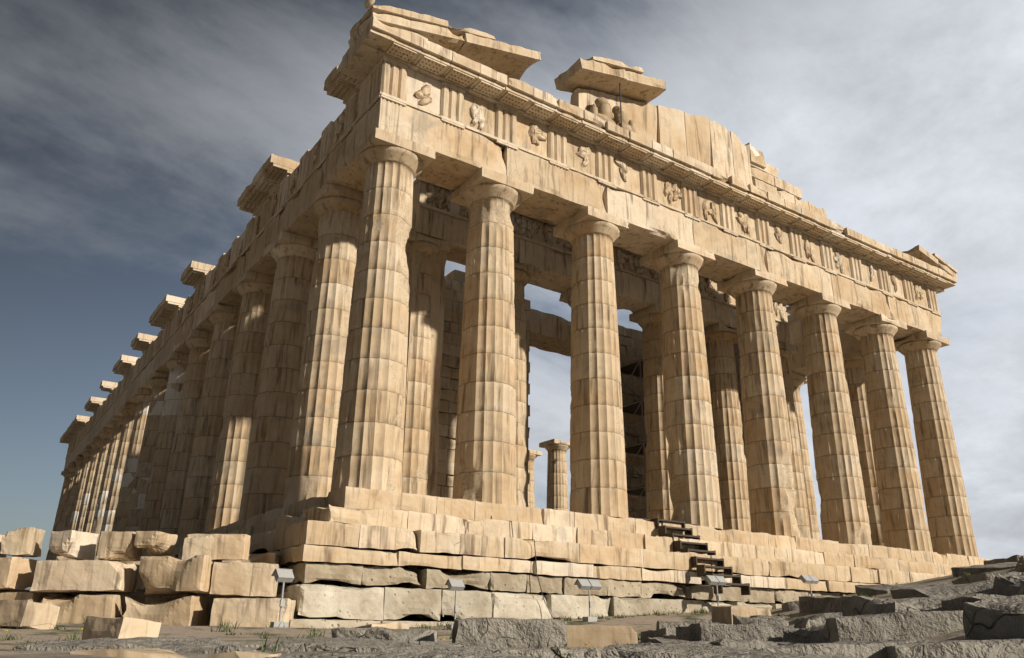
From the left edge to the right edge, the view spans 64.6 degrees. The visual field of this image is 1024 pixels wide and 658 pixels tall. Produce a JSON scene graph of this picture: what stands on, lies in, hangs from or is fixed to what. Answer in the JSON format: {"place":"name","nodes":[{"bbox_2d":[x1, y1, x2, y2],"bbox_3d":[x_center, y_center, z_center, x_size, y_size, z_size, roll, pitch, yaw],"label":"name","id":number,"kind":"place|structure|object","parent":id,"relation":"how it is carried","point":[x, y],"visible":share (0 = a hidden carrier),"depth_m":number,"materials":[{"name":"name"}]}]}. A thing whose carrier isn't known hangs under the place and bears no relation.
{"place":"outdoors","nodes":[
{"label":"outdoors","id":0,"kind":"place"},
{"bbox_2d":[0,568,1023,657],"bbox_3d":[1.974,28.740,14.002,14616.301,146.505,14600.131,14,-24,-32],"label":"rocks","id":1,"kind":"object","parent":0,"point":[642,623],"depth_m":11.63,"materials":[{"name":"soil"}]},
{"bbox_2d":[0,527,304,627],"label":"stone blocks","id":2,"kind":"structure","parent":1,"relation":"on","point":[228,571],"depth_m":16.71,"materials":[{"name":"beige stone"}]},
{"bbox_2d":[70,648,289,657],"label":"loose marble blocks","id":3,"kind":"object","parent":1,"relation":"on","point":[145,653],"visible":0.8,"depth_m":4.52,"materials":[{"name":"beige stone"}]},
{"bbox_2d":[270,568,293,627],"bbox_3d":[-4.134,4.843,14.506,0.340,1.057,0.290,19,-27,-39],"label":"floodlight","id":4,"kind":"object","parent":1,"relation":"on","point":[282,575],"visible":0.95,"depth_m":14.52,"materials":[{"name":"grey metal"}]},
{"bbox_2d":[445,578,464,629],"bbox_3d":[-1.162,5.599,16.400,0.340,1.037,0.276,14,-24,-32],"label":"floodlight","id":5,"kind":"object","parent":1,"relation":"on","point":[455,585],"visible":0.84,"depth_m":16.43,"materials":[{"name":"grey metal"}]},
{"bbox_2d":[136,562,849,628],"bbox_3d":[-2.640,15.620,42.439,34.622,2.475,43.599,14,-24,-32],"label":"stone foundation","id":6,"kind":"object","parent":1,"relation":"on","point":[315,593],"visible":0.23,"depth_m":19.66,"materials":[{"name":"stone"}]},
{"bbox_2d":[142,486,989,602],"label":"crepidoma steps","id":7,"kind":"structure","parent":6,"relation":"on","point":[367,527],"depth_m":22.21,"materials":[{"name":"stone"}]},
{"bbox_2d":[46,469,69,559],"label":"column","id":8,"kind":"structure","parent":7,"relation":"on","point":[65,473],"depth_m":75.65,"materials":[{"name":"stone"}]},
{"bbox_2d":[50,463,76,559],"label":"column","id":9,"kind":"structure","parent":7,"relation":"on","point":[71,467],"depth_m":72.74,"materials":[{"name":"stone"}]},
{"bbox_2d":[58,455,83,555],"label":"column","id":10,"kind":"structure","parent":7,"relation":"on","point":[78,460],"depth_m":69.45,"materials":[{"name":"stone"}]},
{"bbox_2d":[68,446,92,529],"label":"column","id":11,"kind":"structure","parent":7,"relation":"on","point":[86,452],"depth_m":66.08,"materials":[{"name":"stone"}]},
{"bbox_2d":[75,437,101,531],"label":"column","id":12,"kind":"structure","parent":7,"relation":"on","point":[94,443],"depth_m":62.65,"materials":[{"name":"stone"}]},
{"bbox_2d":[82,427,112,532],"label":"column","id":13,"kind":"structure","parent":7,"relation":"on","point":[104,433],"depth_m":59.22,"materials":[{"name":"stone"}]},
{"bbox_2d":[62,295,192,467],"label":"entablature","id":14,"kind":"structure","parent":13,"relation":"on","point":[81,432],"depth_m":53.72,"materials":[{"name":"stone"}]},
{"bbox_2d":[91,415,123,555],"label":"column","id":15,"kind":"structure","parent":7,"relation":"on","point":[114,422],"depth_m":55.76,"materials":[{"name":"stone"}]},
{"bbox_2d":[96,403,136,555],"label":"column","id":16,"kind":"structure","parent":7,"relation":"on","point":[127,411],"depth_m":52.38,"materials":[{"name":"stone"}]},
{"bbox_2d":[112,388,151,531],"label":"column","id":17,"kind":"structure","parent":7,"relation":"on","point":[141,397],"depth_m":48.99,"materials":[{"name":"stone"}]},
{"bbox_2d":[124,372,168,531],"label":"column","id":18,"kind":"structure","parent":7,"relation":"on","point":[157,381],"depth_m":45.58,"materials":[{"name":"stone"}]},
{"bbox_2d":[139,352,188,551],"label":"column","id":19,"kind":"structure","parent":7,"relation":"on","point":[176,363],"depth_m":42.16,"materials":[{"name":"stone"}]},
{"bbox_2d":[157,329,212,534],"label":"column","id":20,"kind":"structure","parent":7,"relation":"on","point":[196,342],"depth_m":38.73,"materials":[{"name":"stone"}]},
{"bbox_2d":[177,304,240,540],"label":"column","id":21,"kind":"structure","parent":7,"relation":"on","point":[222,319],"depth_m":35.27,"materials":[{"name":"stone"}]},
{"bbox_2d":[205,271,273,531],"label":"column","id":22,"kind":"structure","parent":7,"relation":"on","point":[254,290],"depth_m":31.99,"materials":[{"name":"stone"}]},
{"bbox_2d":[238,231,317,520],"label":"column","id":23,"kind":"structure","parent":7,"relation":"on","point":[292,255],"depth_m":28.63,"materials":[{"name":"stone"}]},
{"bbox_2d":[282,184,363,507],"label":"column","id":24,"kind":"structure","parent":7,"relation":"on","point":[335,209],"depth_m":25.26,"materials":[{"name":"stone"}]},
{"bbox_2d":[170,53,383,354],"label":"entablature","id":25,"kind":"structure","parent":24,"relation":"on","point":[277,195],"depth_m":31.28,"materials":[{"name":"stone"}]},
{"bbox_2d":[330,128,435,491],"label":"column","id":26,"kind":"structure","parent":7,"relation":"on","point":[368,454],"depth_m":22.32,"materials":[{"name":"stone"}]},
{"bbox_2d":[401,229,450,494],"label":"porch column","id":27,"kind":"structure","parent":7,"relation":"on","point":[416,440],"depth_m":28.90,"materials":[{"name":"stone"}]},
{"bbox_2d":[450,166,533,504],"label":"column","id":28,"kind":"structure","parent":7,"relation":"on","point":[485,448],"depth_m":24.28,"materials":[{"name":"stone"}]},
{"bbox_2d":[491,516,552,617],"bbox_3d":[0.171,6.038,21.175,2.267,3.183,0.235,-13,-24,33],"label":"cable","id":29,"kind":"object","parent":7,"relation":"attached to","point":[536,565],"visible":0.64,"depth_m":20.73,"materials":[{"name":"black rubber"}]},
{"bbox_2d":[514,262,538,506],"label":"porch column","id":30,"kind":"structure","parent":7,"relation":"on","point":[524,274],"depth_m":31.61,"materials":[{"name":"stone"}]},
{"bbox_2d":[528,449,541,507],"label":"column","id":31,"kind":"structure","parent":7,"relation":"on","point":[533,454],"depth_m":65.12,"materials":[{"name":"stone"}]},
{"bbox_2d":[539,439,569,510],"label":"column","id":32,"kind":"structure","parent":7,"relation":"on","point":[557,486],"depth_m":61.52,"materials":[{"name":"stone"}]},
{"bbox_2d":[553,206,628,517],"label":"column","id":33,"kind":"structure","parent":7,"relation":"on","point":[590,234],"depth_m":26.55,"materials":[{"name":"stone"}]},
{"bbox_2d":[405,234,800,518],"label":"sekos walls","id":34,"kind":"structure","parent":7,"relation":"on","point":[548,332],"depth_m":35.84,"materials":[{"name":"beige stone"}]},
{"bbox_2d":[559,288,571,483],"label":"porch column","id":35,"kind":"structure","parent":34,"relation":"on","point":[565,296],"depth_m":35.67,"materials":[{"name":"stone"}]},
{"bbox_2d":[411,178,789,353],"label":"porch entablature","id":36,"kind":"structure","parent":34,"relation":"on","point":[437,214],"depth_m":34.48,"materials":[{"name":"stone"}]},
{"bbox_2d":[620,355,646,518],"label":"scaffold tower","id":37,"kind":"structure","parent":34,"relation":"on","point":[641,401],"depth_m":38.19,"materials":[{"name":"metal"}]},
{"bbox_2d":[629,303,672,519],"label":"porch column","id":38,"kind":"structure","parent":34,"relation":"on","point":[659,501],"depth_m":35.78,"materials":[{"name":"stone"}]},
{"bbox_2d":[704,322,750,531],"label":"porch column","id":39,"kind":"structure","parent":34,"relation":"on","point":[720,339],"depth_m":37.95,"materials":[{"name":"stone"}]},
{"bbox_2d":[778,342,811,537],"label":"porch column","id":40,"kind":"structure","parent":34,"relation":"on","point":[786,351],"depth_m":39.84,"materials":[{"name":"stone"}]},
{"bbox_2d":[640,239,722,529],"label":"column","id":41,"kind":"structure","parent":7,"relation":"on","point":[677,265],"depth_m":28.88,"materials":[{"name":"stone"}]},
{"bbox_2d":[341,17,957,341],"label":"entablature","id":42,"kind":"structure","parent":41,"relation":"on","point":[465,118],"depth_m":29.21,"materials":[{"name":"stone"}]},
{"bbox_2d":[589,97,635,132],"bbox_3d":[3.691,-7.760,29.948,2.277,1.437,0.719,14,-24,-32],"label":"kekrops pediment sculpture","id":43,"kind":"object","parent":42,"relation":"on","point":[601,108],"visible":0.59,"depth_m":29.76,"materials":[{"name":"beige stone"}]},
{"bbox_2d":[348,0,957,276],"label":"pediment","id":44,"kind":"structure","parent":42,"relation":"on","point":[723,150],"depth_m":31.05,"materials":[{"name":"stone"}]},
{"bbox_2d":[620,359,750,594],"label":"stairs","id":45,"kind":"structure","parent":7,"relation":"on","point":[688,532],"depth_m":25.02,"materials":[{"name":"black metal"}]},
{"bbox_2d":[717,269,799,536],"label":"column","id":46,"kind":"structure","parent":7,"relation":"on","point":[768,452],"depth_m":31.16,"materials":[{"name":"stone"}]},
{"bbox_2d":[791,371,820,539],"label":"column","id":47,"kind":"structure","parent":7,"relation":"on","point":[799,380],"depth_m":44.08,"materials":[{"name":"stone"}]},
{"bbox_2d":[785,292,871,544],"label":"column","id":48,"kind":"structure","parent":7,"relation":"on","point":[844,518],"depth_m":33.40,"materials":[{"name":"stone"}]},
{"bbox_2d":[842,350,884,545],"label":"column","id":49,"kind":"structure","parent":7,"relation":"on","point":[853,369],"depth_m":40.77,"materials":[{"name":"stone"}]},
{"bbox_2d":[842,314,932,551],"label":"column","id":50,"kind":"structure","parent":7,"relation":"on","point":[903,513],"depth_m":35.68,"materials":[{"name":"stone"}]},
{"bbox_2d":[894,330,978,556],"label":"column","id":51,"kind":"structure","parent":7,"relation":"on","point":[950,527],"depth_m":37.61,"materials":[{"name":"stone"}]},
{"bbox_2d":[0,567,1022,657],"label":"grass tufts","id":52,"kind":"object","parent":1,"relation":"on","point":[425,627],"visible":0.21,"depth_m":11.85,"materials":[{"name":"green plant"}]},
{"bbox_2d":[4,563,1021,644],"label":"yellow flowers","id":53,"kind":"object","parent":1,"relation":"on","point":[443,623],"visible":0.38,"depth_m":13.60,"materials":[{"name":"yellow plant"}]},
{"bbox_2d":[13,555,1023,657],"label":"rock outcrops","id":54,"kind":"object","parent":1,"relation":"on","point":[985,611],"visible":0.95,"depth_m":6.32,"materials":[{"name":"grey stone"}]},
{"bbox_2d":[574,579,601,621],"bbox_3d":[1.730,6.154,18.300,0.620,0.958,0.276,14,-24,-32],"label":"floodlight","id":55,"kind":"object","parent":1,"relation":"on","point":[587,584],"visible":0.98,"depth_m":18.28,"materials":[{"name":"grey metal"}]},
{"bbox_2d":[703,575,726,605],"bbox_3d":[5.201,6.781,20.594,0.620,0.977,0.276,14,-24,-32],"label":"information sign","id":56,"kind":"object","parent":1,"relation":"on","point":[714,580],"visible":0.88,"depth_m":20.61,"materials":[{"name":"grey metal"}]},
{"bbox_2d":[798,575,818,595],"bbox_3d":[8.340,7.405,22.649,0.620,1.007,0.276,14,-24,-32],"label":"information sign","id":57,"kind":"object","parent":1,"relation":"on","point":[810,579],"visible":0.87,"depth_m":22.68,"materials":[{"name":"grey metal"}]},
{"bbox_2d":[0,0,1023,589],"label":"sky","id":58,"kind":"structure","parent":0,"point":[133,133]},
{"bbox_2d":[619,83,621,126],"bbox_3d":[4.032,-8.162,30.012,0.043,2.240,0.050,14,-24,-32],"label":"metal rod","id":59,"kind":"object","parent":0,"point":[620,103],"visible":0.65,"depth_m":30.04,"materials":[{"name":"black metal"}]},
{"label":"column","id":60,"kind":"object","parent":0,"visible":0},
{"bbox_2d":[60,436,71,468],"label":"entablature","id":61,"kind":"structure","parent":60,"relation":"on","point":[62,440],"depth_m":77.29,"materials":[{"name":"stone"}]},
{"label":"column","id":62,"kind":"object","parent":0,"visible":0},
{"bbox_2d":[787,313,941,376],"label":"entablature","id":63,"kind":"structure","parent":62,"relation":"on","point":[849,343],"depth_m":44.78,"materials":[{"name":"stone"}]}
]}

